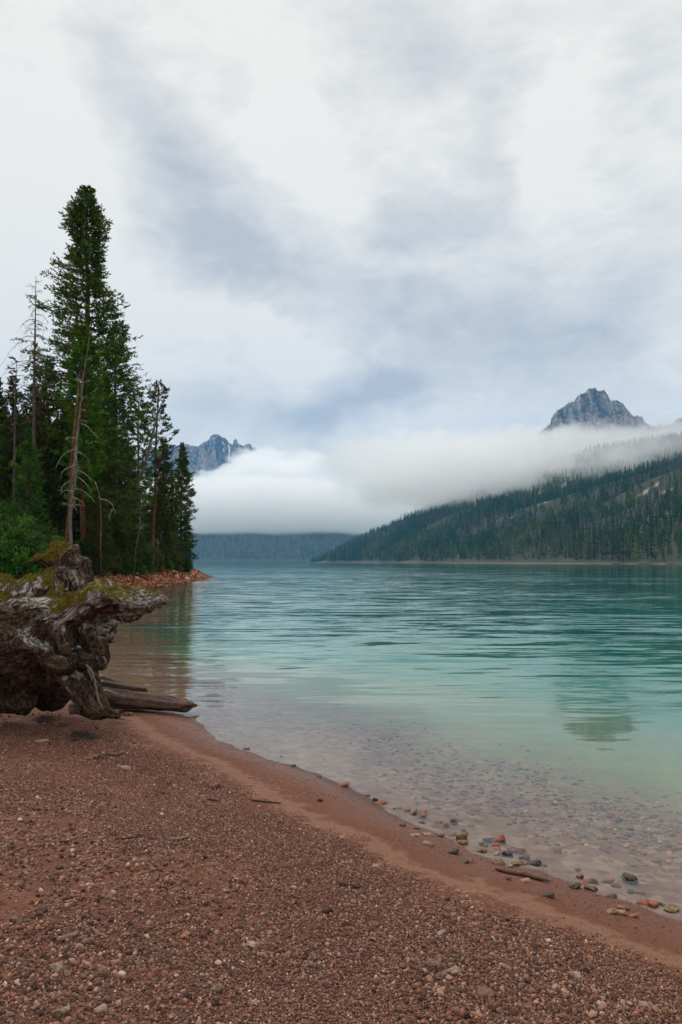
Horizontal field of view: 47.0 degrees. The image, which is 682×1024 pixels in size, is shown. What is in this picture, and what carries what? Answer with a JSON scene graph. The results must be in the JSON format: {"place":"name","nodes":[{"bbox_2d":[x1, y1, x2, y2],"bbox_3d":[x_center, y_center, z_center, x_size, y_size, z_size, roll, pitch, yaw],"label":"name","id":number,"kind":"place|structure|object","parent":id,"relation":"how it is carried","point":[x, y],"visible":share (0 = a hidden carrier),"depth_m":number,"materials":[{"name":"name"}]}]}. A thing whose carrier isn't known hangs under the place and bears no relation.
{"place":"outdoors","nodes":[
{"label":"outdoors","id":0,"kind":"place"},
{"bbox_2d":[182,493,195,571],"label":"spruce tree","id":1,"kind":"object","parent":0,"point":[186,529],"visible":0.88,"depth_m":90.05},
{"bbox_2d":[123,434,361,520],"bbox_3d":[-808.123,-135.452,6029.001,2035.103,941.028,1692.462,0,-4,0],"label":"mountain","id":2,"kind":"structure","parent":0,"point":[251,482],"depth_m":5861.17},
{"bbox_2d":[141,506,409,561],"bbox_3d":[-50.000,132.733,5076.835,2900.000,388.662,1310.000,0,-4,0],"label":"hill","id":3,"kind":"structure","parent":0,"point":[315,528],"depth_m":4865.27,"materials":[{"name":"plant"}]},
{"bbox_2d":[182,503,413,559],"bbox_3d":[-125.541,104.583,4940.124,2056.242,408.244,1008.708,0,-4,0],"label":"forest","id":4,"kind":"object","parent":3,"relation":"on","point":[292,519],"visible":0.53,"depth_m":4923.99,"materials":[{"name":"plant"}]},
{"bbox_2d":[0,562,681,1023],"bbox_3d":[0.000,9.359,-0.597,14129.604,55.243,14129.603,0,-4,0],"label":"ground","id":5,"kind":"structure","parent":0,"point":[614,738],"depth_m":7.07,"materials":[{"name":"gravel"}]},
{"bbox_2d":[0,377,24,517],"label":"spruce tree","id":6,"kind":"object","parent":5,"relation":"on","point":[2,419],"visible":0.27,"depth_m":61.60,"materials":[{"name":"green plant"}]},
{"bbox_2d":[0,437,30,520],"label":"spruce tree","id":7,"kind":"object","parent":5,"relation":"on","point":[9,459],"visible":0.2,"depth_m":59.70,"materials":[{"name":"green plant"}]},
{"bbox_2d":[2,360,31,522],"bbox_3d":[-24.027,-3.460,57.822,2.793,15.739,1.026,0,-4,0],"label":"dead tree","id":8,"kind":"object","parent":5,"relation":"on","point":[14,453],"visible":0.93,"depth_m":57.94,"materials":[{"name":"wood"}]},
{"bbox_2d":[0,375,36,522],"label":"spruce tree","id":9,"kind":"object","parent":5,"relation":"on","point":[4,430],"visible":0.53,"depth_m":60.27,"materials":[{"name":"green plant"}]},
{"bbox_2d":[0,512,48,578],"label":"bush","id":10,"kind":"object","parent":5,"relation":"on","point":[22,544],"visible":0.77,"depth_m":44.81,"materials":[{"name":"green plant"}]},
{"bbox_2d":[0,427,52,542],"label":"fir tree","id":11,"kind":"object","parent":5,"relation":"on","point":[26,475],"visible":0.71,"depth_m":51.99,"materials":[{"name":"green plant"}]},
{"bbox_2d":[0,509,56,540],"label":"bush","id":12,"kind":"object","parent":5,"relation":"on","point":[47,525],"visible":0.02,"depth_m":54.83,"materials":[{"name":"green plant"}]},
{"bbox_2d":[7,401,49,534],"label":"spruce tree","id":13,"kind":"object","parent":5,"relation":"on","point":[37,433],"visible":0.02,"depth_m":68.37,"materials":[{"name":"green plant"}]},
{"bbox_2d":[0,280,60,519],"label":"dead tree","id":14,"kind":"object","parent":5,"relation":"on","point":[34,408],"visible":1,"depth_m":56.72,"materials":[{"name":"plant"}]},
{"bbox_2d":[13,526,62,572],"bbox_3d":[-18.827,2.524,48.950,4.147,3.486,3.461,1,-4,-11],"label":"bush","id":15,"kind":"object","parent":5,"relation":"on","point":[51,536],"visible":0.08,"depth_m":48.66,"materials":[{"name":"green plant"}]},
{"bbox_2d":[35,739,48,744],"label":"stone","id":16,"kind":"object","parent":5,"relation":"on","point":[44,741],"visible":0.88,"depth_m":7.65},
{"bbox_2d":[18,360,70,534],"bbox_3d":[-24.251,-3.751,64.343,5.528,18.029,5.615,0,-4,0],"label":"pine tree","id":17,"kind":"object","parent":5,"relation":"on","point":[40,441],"visible":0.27,"depth_m":64.29,"materials":[{"name":"green plant"}]},
{"bbox_2d":[49,962,63,971],"bbox_3d":[-1.194,1.920,3.303,0.064,0.040,0.055,10,-6,-27],"label":"stone","id":18,"kind":"object","parent":5,"relation":"on","point":[57,966],"visible":0.94,"depth_m":3.29,"materials":[{"name":"stone"}]},
{"bbox_2d":[19,436,95,545],"bbox_3d":[-21.719,-0.313,58.413,6.448,10.645,6.126,-3,-4,35],"label":"spruce tree","id":19,"kind":"object","parent":5,"relation":"on","point":[56,472],"visible":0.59,"depth_m":57.76,"materials":[{"name":"green plant"}]},
{"bbox_2d":[52,719,67,725],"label":"stone","id":20,"kind":"object","parent":5,"relation":"on","point":[62,722],"visible":0.91,"depth_m":8.59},
{"bbox_2d":[51,1006,69,1018],"bbox_3d":[-1.052,1.895,2.966,0.075,0.056,0.061,-1,-6,27],"label":"stone","id":21,"kind":"object","parent":5,"relation":"on","point":[61,1012],"visible":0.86,"depth_m":2.95,"materials":[{"name":"stone"}]},
{"bbox_2d":[43,412,79,543],"bbox_3d":[-22.142,-1.834,63.866,5.284,14.244,5.427,-3,-4,35],"label":"spruce tree","id":22,"kind":"object","parent":5,"relation":"on","point":[78,532],"visible":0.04,"depth_m":63.58,"materials":[{"name":"green plant"}]},
{"bbox_2d":[56,931,77,941],"bbox_3d":[-1.256,1.948,3.597,0.030,0.030,0.105,-3,-5,44],"label":"stick","id":23,"kind":"object","parent":5,"relation":"on","point":[63,937],"visible":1,"depth_m":3.59,"materials":[{"name":"wood"}]},
{"bbox_2d":[59,838,79,842],"bbox_3d":[-1.681,2.040,4.856,0.117,0.023,0.053,1,-4,-21],"label":"stick","id":24,"kind":"object","parent":5,"relation":"on","point":[66,841],"visible":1,"depth_m":4.86,"materials":[{"name":"wood"}]},
{"bbox_2d":[65,378,79,541],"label":"dead tree","id":25,"kind":"object","parent":5,"relation":"on","point":[70,477],"visible":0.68,"depth_m":51.74,"materials":[{"name":"wood"}]},
{"bbox_2d":[53,330,96,545],"bbox_3d":[-17.181,-3.840,51.118,2.911,16.549,0.783,0,-4,-6],"label":"dead tree","id":26,"kind":"object","parent":5,"relation":"on","point":[73,483],"visible":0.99,"depth_m":51.16,"materials":[{"name":"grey wood"}]},
{"bbox_2d":[71,731,97,739],"bbox_3d":[-2.645,2.316,8.094,0.287,0.096,0.218,0,-4,-5],"label":"charred wood","id":27,"kind":"object","parent":5,"relation":"on","point":[85,735],"visible":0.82,"depth_m":8.05,"materials":[{"name":"wood"}]},
{"bbox_2d":[0,540,169,719],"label":"driftwood stump","id":28,"kind":"object","parent":5,"relation":"on","point":[62,614],"visible":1,"depth_m":7.97,"materials":[{"name":"wood"}]},
{"bbox_2d":[50,323,119,546],"bbox_3d":[-18.696,-4.416,57.472,4.982,18.992,4.012,0,-4,0],"label":"pine tree","id":29,"kind":"object","parent":5,"relation":"on","point":[73,377],"visible":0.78,"depth_m":57.23,"materials":[{"name":"green plant"}]},
{"bbox_2d":[4,185,168,535],"bbox_3d":[-19.997,-10.743,63.315,12.593,31.806,13.271,0,-4,0],"label":"spruce tree","id":30,"kind":"object","parent":5,"relation":"on","point":[79,230],"visible":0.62,"depth_m":62.27,"materials":[{"name":"green plant"}]},
{"bbox_2d":[73,539,112,576],"bbox_3d":[-18.770,3.409,56.782,4.190,3.007,3.266,0,-4,0],"label":"bush","id":31,"kind":"object","parent":5,"relation":"on","point":[81,546],"visible":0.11,"depth_m":56.39,"materials":[{"name":"green plant"}]},
{"bbox_2d":[89,753,102,758],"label":"stone","id":32,"kind":"object","parent":5,"relation":"on","point":[97,756],"visible":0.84,"depth_m":7.22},
{"bbox_2d":[78,486,115,577],"bbox_3d":[-17.405,1.510,56.270,2.727,6.911,2.951,0,-4,7],"label":"spruce tree","id":33,"kind":"object","parent":5,"relation":"on","point":[94,521],"visible":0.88,"depth_m":56.07,"materials":[{"name":"green plant"}]},
{"bbox_2d":[93,1003,107,1013],"bbox_3d":[-0.921,1.905,3.004,0.052,0.034,0.042,-5,-6,-25],"label":"stone","id":34,"kind":"object","parent":5,"relation":"on","point":[102,1008],"visible":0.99,"depth_m":3.00,"materials":[{"name":"stone"}]},
{"bbox_2d":[97,965,109,978],"bbox_3d":[-0.999,1.929,3.284,0.044,0.051,0.068,3,-5,-38],"label":"stone","id":35,"kind":"object","parent":5,"relation":"on","point":[103,970],"visible":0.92,"depth_m":3.27,"materials":[{"name":"stone"}]},
{"bbox_2d":[86,528,123,574],"bbox_3d":[-18.587,2.976,60.212,3.651,3.806,3.728,-3,-5,41],"label":"bush","id":36,"kind":"object","parent":5,"relation":"on","point":[116,566],"visible":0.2,"depth_m":60.07,"materials":[{"name":"green plant"}]},
{"bbox_2d":[95,482,114,575],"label":"dead tree","id":37,"kind":"object","parent":5,"relation":"on","point":[101,533],"visible":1,"depth_m":49.98,"materials":[{"name":"wood"}]},
{"bbox_2d":[14,568,212,588],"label":"rubble","id":38,"kind":"object","parent":5,"relation":"on","point":[123,579],"visible":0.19,"depth_m":68.16,"materials":[{"name":"stone"}]},
{"bbox_2d":[102,498,137,571],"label":"spruce tree","id":39,"kind":"object","parent":5,"relation":"on","point":[123,544],"visible":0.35,"depth_m":62.93,"materials":[{"name":"green plant"}]},
{"bbox_2d":[110,534,132,575],"bbox_3d":[-18.747,3.448,63.627,3.918,3.592,3.350,1,-4,-18],"label":"bush","id":40,"kind":"object","parent":5,"relation":"on","point":[125,572],"visible":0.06,"depth_m":63.09,"materials":[{"name":"green plant"}]},
{"bbox_2d":[79,320,164,553],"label":"spruce tree","id":41,"kind":"object","parent":5,"relation":"on","point":[118,479],"visible":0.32,"depth_m":66.41,"materials":[{"name":"green plant"}]},
{"bbox_2d":[109,444,149,558],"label":"spruce tree","id":42,"kind":"object","parent":5,"relation":"on","point":[133,488],"visible":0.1,"depth_m":70.05,"materials":[{"name":"green plant"}]},
{"bbox_2d":[119,539,147,574],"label":"bush","id":43,"kind":"object","parent":5,"relation":"on","point":[140,566],"visible":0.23,"depth_m":66.86,"materials":[{"name":"green plant"}]},
{"bbox_2d":[119,387,160,532],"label":"pine tree","id":44,"kind":"object","parent":5,"relation":"on","point":[144,443],"visible":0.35,"depth_m":74.45,"materials":[{"name":"green plant"}]},
{"bbox_2d":[133,501,148,582],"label":"dead tree","id":45,"kind":"object","parent":5,"relation":"on","point":[136,544],"visible":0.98,"depth_m":59.93,"materials":[{"name":"grey wood"}]},
{"bbox_2d":[138,499,151,544],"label":"spruce tree","id":46,"kind":"object","parent":5,"relation":"on","point":[148,516],"visible":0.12,"depth_m":83.44,"materials":[{"name":"green plant"}]},
{"bbox_2d":[133,537,157,572],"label":"bush","id":47,"kind":"object","parent":5,"relation":"on","point":[149,561],"visible":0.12,"depth_m":71.36,"materials":[{"name":"green plant"}]},
{"bbox_2d":[126,391,167,536],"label":"dead tree","id":48,"kind":"object","parent":5,"relation":"on","point":[147,455],"visible":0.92,"depth_m":72.44,"materials":[{"name":"grey wood"}]},
{"bbox_2d":[99,674,196,712],"bbox_3d":[-2.576,2.328,9.983,0.740,0.570,1.705,-2,-4,30],"label":"driftwood log","id":49,"kind":"object","parent":5,"relation":"on","point":[119,694],"visible":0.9,"depth_m":9.84,"materials":[{"name":"brown wood"}]},
{"bbox_2d":[143,542,164,572],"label":"bush","id":50,"kind":"object","parent":5,"relation":"on","point":[158,556],"visible":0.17,"depth_m":75.15,"materials":[{"name":"green plant"}]},
{"bbox_2d":[134,379,179,566],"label":"pine tree","id":51,"kind":"object","parent":5,"relation":"on","point":[161,439],"visible":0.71,"depth_m":76.27,"materials":[{"name":"green plant"}]},
{"bbox_2d":[151,530,162,581],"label":"dead tree","id":52,"kind":"object","parent":5,"relation":"on","point":[154,555],"visible":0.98,"depth_m":65.87,"materials":[{"name":"grey wood"}]},
{"bbox_2d":[147,499,177,562],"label":"spruce tree","id":53,"kind":"object","parent":5,"relation":"on","point":[159,523],"visible":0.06,"depth_m":85.53,"materials":[{"name":"green plant"}]},
{"bbox_2d":[156,546,175,570],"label":"bush","id":54,"kind":"object","parent":5,"relation":"on","point":[168,564],"visible":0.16,"depth_m":80.09,"materials":[{"name":"green plant"}]},
{"bbox_2d":[156,517,176,567],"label":"spruce tree","id":55,"kind":"object","parent":5,"relation":"on","point":[166,543],"visible":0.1,"depth_m":82.92,"materials":[{"name":"green plant"}]},
{"bbox_2d":[142,439,191,569],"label":"spruce tree","id":56,"kind":"object","parent":5,"relation":"on","point":[164,521],"visible":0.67,"depth_m":78.87,"materials":[{"name":"green plant"}]},
{"bbox_2d":[143,444,191,539],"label":"dead tree","id":57,"kind":"object","parent":5,"relation":"on","point":[152,479],"visible":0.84,"depth_m":78.36,"materials":[{"name":"wood"}]},
{"bbox_2d":[167,466,180,550],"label":"pine tree","id":58,"kind":"object","parent":5,"relation":"on","point":[175,514],"visible":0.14,"depth_m":87.06,"materials":[{"name":"green plant"}]},
{"bbox_2d":[171,549,183,572],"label":"bush","id":59,"kind":"object","parent":5,"relation":"on","point":[178,567],"visible":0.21,"depth_m":85.35,"materials":[{"name":"green plant"}]},
{"bbox_2d":[168,836,188,840],"bbox_3d":[-1.026,2.064,4.964,0.138,0.029,0.034,2,-4,-34],"label":"stick","id":60,"kind":"object","parent":5,"relation":"on","point":[177,838],"visible":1,"depth_m":4.95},
{"bbox_2d":[166,442,199,569],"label":"spruce tree","id":61,"kind":"object","parent":5,"relation":"on","point":[182,462],"visible":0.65,"depth_m":90.97,"materials":[{"name":"green plant"}]},
{"bbox_2d":[180,931,190,938],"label":"stone","id":62,"kind":"object","parent":5,"relation":"on","point":[184,934],"visible":0.91,"depth_m":3.70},
{"bbox_2d":[181,554,192,572],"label":"bush","id":63,"kind":"object","parent":5,"relation":"on","point":[186,569],"visible":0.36,"depth_m":90.11,"materials":[{"name":"green plant"}]},
{"bbox_2d":[210,983,225,992],"bbox_3d":[-0.505,1.961,3.220,0.065,0.038,0.049,1,2,1],"label":"stone","id":64,"kind":"object","parent":5,"relation":"on","point":[218,988],"visible":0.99,"depth_m":3.21,"materials":[{"name":"stone"}]},
{"bbox_2d":[246,941,260,949],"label":"stone","id":65,"kind":"object","parent":5,"relation":"on","point":[253,944],"visible":0.95,"depth_m":3.60,"materials":[{"name":"stone"}]},
{"bbox_2d":[251,799,280,803],"bbox_3d":[-0.578,2.237,6.081,0.249,0.022,0.056,-1,-4,12],"label":"stick","id":66,"kind":"object","parent":5,"relation":"on","point":[257,800],"visible":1,"depth_m":6.06,"materials":[{"name":"wood"}]},
{"bbox_2d":[338,881,360,888],"bbox_3d":[0.048,2.102,4.421,0.129,0.038,0.028,-1,-4,9],"label":"stick","id":67,"kind":"object","parent":5,"relation":"on","point":[344,883],"visible":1,"depth_m":4.41,"materials":[{"name":"wood"}]},
{"bbox_2d":[421,841,433,846],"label":"stone","id":68,"kind":"object","parent":5,"relation":"on","point":[428,843],"visible":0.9,"depth_m":5.37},
{"bbox_2d":[425,960,440,968],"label":"stone","id":69,"kind":"object","parent":5,"relation":"on","point":[429,964],"visible":0.85,"depth_m":3.48,"materials":[{"name":"stone"}]},
{"bbox_2d":[430,824,445,828],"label":"stone","id":70,"kind":"object","parent":5,"relation":"on","point":[440,826],"visible":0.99,"depth_m":5.95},
{"bbox_2d":[446,966,460,973],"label":"stone","id":71,"kind":"object","parent":5,"relation":"on","point":[457,969],"visible":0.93,"depth_m":3.44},
{"bbox_2d":[448,847,458,853],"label":"stone","id":72,"kind":"object","parent":5,"relation":"on","point":[453,850],"visible":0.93,"depth_m":5.29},
{"bbox_2d":[449,818,458,824],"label":"stone","id":73,"kind":"object","parent":5,"relation":"on","point":[453,821],"visible":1,"depth_m":6.08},
{"bbox_2d":[455,832,468,839],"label":"stone","id":74,"kind":"object","parent":5,"relation":"on","point":[462,836],"visible":0.7,"depth_m":5.68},
{"bbox_2d":[476,847,486,852],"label":"stone","id":75,"kind":"object","parent":5,"relation":"on","point":[482,850],"visible":1,"depth_m":5.43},
{"bbox_2d":[477,987,495,999],"bbox_3d":[0.599,1.994,3.243,0.078,0.043,0.050,-1,-4,19],"label":"stone","id":76,"kind":"object","parent":5,"relation":"on","point":[483,992],"visible":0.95,"depth_m":3.23,"materials":[{"name":"stone"}]},
{"bbox_2d":[488,846,499,852],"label":"stone","id":77,"kind":"object","parent":5,"relation":"on","point":[492,849],"visible":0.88,"depth_m":5.47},
{"bbox_2d":[491,834,505,844],"bbox_3d":[1.143,2.370,5.679,0.101,0.068,0.082,-1,-7,-14],"label":"stone","id":78,"kind":"object","parent":5,"relation":"on","point":[500,839],"visible":0.93,"depth_m":5.65,"materials":[{"name":"stone"}]},
{"bbox_2d":[492,859,504,864],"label":"stone","id":79,"kind":"object","parent":5,"relation":"on","point":[500,862],"visible":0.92,"depth_m":5.20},
{"bbox_2d":[501,850,512,857],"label":"stone","id":80,"kind":"object","parent":5,"relation":"on","point":[506,854],"visible":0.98,"depth_m":5.37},
{"bbox_2d":[495,867,549,881],"bbox_3d":[1.129,2.271,4.911,0.359,0.033,0.044,-2,-4,33],"label":"stick","id":81,"kind":"object","parent":5,"relation":"on","point":[511,872],"visible":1,"depth_m":4.90,"materials":[{"name":"wood"}]},
{"bbox_2d":[518,854,530,860],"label":"stone","id":82,"kind":"object","parent":5,"relation":"on","point":[526,857],"visible":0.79,"depth_m":5.31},
{"bbox_2d":[527,859,541,866],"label":"stone","id":83,"kind":"object","parent":5,"relation":"on","point":[537,862],"visible":0.96,"depth_m":5.21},
{"bbox_2d":[542,891,554,898],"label":"stone","id":84,"kind":"object","parent":5,"relation":"on","point":[549,894],"visible":1,"depth_m":4.47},
{"bbox_2d":[569,971,580,978],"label":"stone","id":85,"kind":"object","parent":5,"relation":"on","point":[575,974],"visible":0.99,"depth_m":3.45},
{"bbox_2d":[568,882,581,888],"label":"stone","id":86,"kind":"object","parent":5,"relation":"on","point":[576,885],"visible":0.98,"depth_m":4.79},
{"bbox_2d":[583,883,597,891],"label":"stone","id":87,"kind":"object","parent":5,"relation":"on","point":[590,887],"visible":1,"depth_m":4.80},
{"bbox_2d":[586,878,598,884],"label":"stone","id":88,"kind":"object","parent":5,"relation":"on","point":[592,881],"visible":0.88,"depth_m":4.92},
{"bbox_2d":[601,878,614,883],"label":"stone","id":89,"kind":"object","parent":5,"relation":"on","point":[609,880],"visible":0.98,"depth_m":4.95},
{"bbox_2d":[606,908,617,913],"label":"stone","id":90,"kind":"object","parent":5,"relation":"on","point":[612,910],"visible":0.95,"depth_m":4.33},
{"bbox_2d":[616,905,630,910],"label":"stone","id":91,"kind":"object","parent":5,"relation":"on","point":[624,907],"visible":0.97,"depth_m":4.46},
{"bbox_2d":[621,872,637,883],"bbox_3d":[1.826,2.328,4.985,0.069,0.057,0.107,3,-5,-40],"label":"stone","id":92,"kind":"object","parent":5,"relation":"on","point":[627,878],"visible":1,"depth_m":4.96,"materials":[{"name":"stone"}]},
{"bbox_2d":[638,1001,653,1008],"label":"stone","id":93,"kind":"object","parent":5,"relation":"on","point":[645,1004],"visible":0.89,"depth_m":3.21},
{"bbox_2d":[645,900,658,907],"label":"stone","id":94,"kind":"object","parent":5,"relation":"on","point":[652,903],"visible":1,"depth_m":4.57,"materials":[{"name":"stone"}]},
{"bbox_2d":[663,904,678,912],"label":"stone","id":95,"kind":"object","parent":5,"relation":"on","point":[671,908],"visible":0.99,"depth_m":4.51,"materials":[{"name":"stone"}]},
{"bbox_2d":[0,712,681,1023],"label":"gravel","id":96,"kind":"structure","parent":0,"point":[279,1009],"depth_m":3.70,"materials":[{"name":"gravel"}]},
{"bbox_2d":[116,835,155,839],"bbox_3d":[-1.301,2.066,4.981,0.247,0.026,0.062,1,-4,-9],"label":"stick","id":97,"kind":"object","parent":96,"relation":"on","point":[131,837],"visible":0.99,"depth_m":4.98,"materials":[{"name":"wood"}]},
{"bbox_2d":[322,905,332,913],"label":"stone","id":98,"kind":"object","parent":96,"relation":"on","point":[328,909],"visible":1,"depth_m":4.08,"materials":[{"name":"brown stone"}]},
{"bbox_2d":[0,0,681,511],"label":"sky","id":99,"kind":"structure","parent":0,"point":[373,248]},
{"bbox_2d":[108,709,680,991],"bbox_3d":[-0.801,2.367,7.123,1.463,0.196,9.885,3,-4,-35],"label":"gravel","id":100,"kind":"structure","parent":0,"point":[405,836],"depth_m":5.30,"materials":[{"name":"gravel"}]},
{"bbox_2d":[109,562,681,697],"bbox_3d":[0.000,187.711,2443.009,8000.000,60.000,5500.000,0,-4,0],"label":"water","id":101,"kind":"structure","parent":0,"point":[250,588],"depth_m":33.78,"materials":[{"name":"liquid"}]},
{"bbox_2d":[304,704,681,882],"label":"gravel","id":102,"kind":"structure","parent":0,"point":[627,842],"depth_m":6.72,"materials":[{"name":"gravel"}]},
{"bbox_2d":[306,443,681,563],"bbox_3d":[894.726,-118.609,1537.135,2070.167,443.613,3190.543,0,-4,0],"label":"hillside","id":103,"kind":"structure","parent":0,"point":[572,560],"depth_m":1237.71,"materials":[{"name":"plant"}]},
{"bbox_2d":[310,430,681,562],"bbox_3d":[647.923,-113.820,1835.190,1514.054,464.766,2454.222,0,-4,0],"label":"forest","id":104,"kind":"object","parent":103,"relation":"on","point":[513,503],"visible":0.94,"depth_m":1570.67,"materials":[{"name":"plant"}]},
{"bbox_2d":[605,532,613,557],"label":"conifer","id":105,"kind":"object","parent":103,"relation":"on","point":[611,541],"visible":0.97,"depth_m":832.76,"materials":[{"name":"green plant"}]},
{"bbox_2d":[617,538,623,560],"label":"conifer","id":106,"kind":"object","parent":103,"relation":"on","point":[619,558],"visible":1,"depth_m":805.54,"materials":[{"name":"green plant"}]},
{"bbox_2d":[622,533,628,561],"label":"conifer","id":107,"kind":"object","parent":103,"relation":"on","point":[626,544],"visible":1,"depth_m":797.61,"materials":[{"name":"green plant"}]},
{"bbox_2d":[623,530,630,559],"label":"conifer","id":108,"kind":"object","parent":103,"relation":"on","point":[629,548],"visible":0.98,"depth_m":801.40,"materials":[{"name":"green plant"}]},
{"bbox_2d":[630,529,639,560],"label":"conifer","id":109,"kind":"object","parent":103,"relation":"on","point":[635,547],"visible":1,"depth_m":785.33,"materials":[{"name":"green plant"}]},
{"bbox_2d":[644,533,653,562],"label":"conifer","id":110,"kind":"object","parent":103,"relation":"on","point":[648,551],"visible":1,"depth_m":757.16,"materials":[{"name":"green plant"}]},
{"bbox_2d":[529,388,681,467],"bbox_3d":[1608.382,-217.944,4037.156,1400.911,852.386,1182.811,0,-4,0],"label":"mountain","id":111,"kind":"structure","parent":0,"point":[592,416],"depth_m":3985.37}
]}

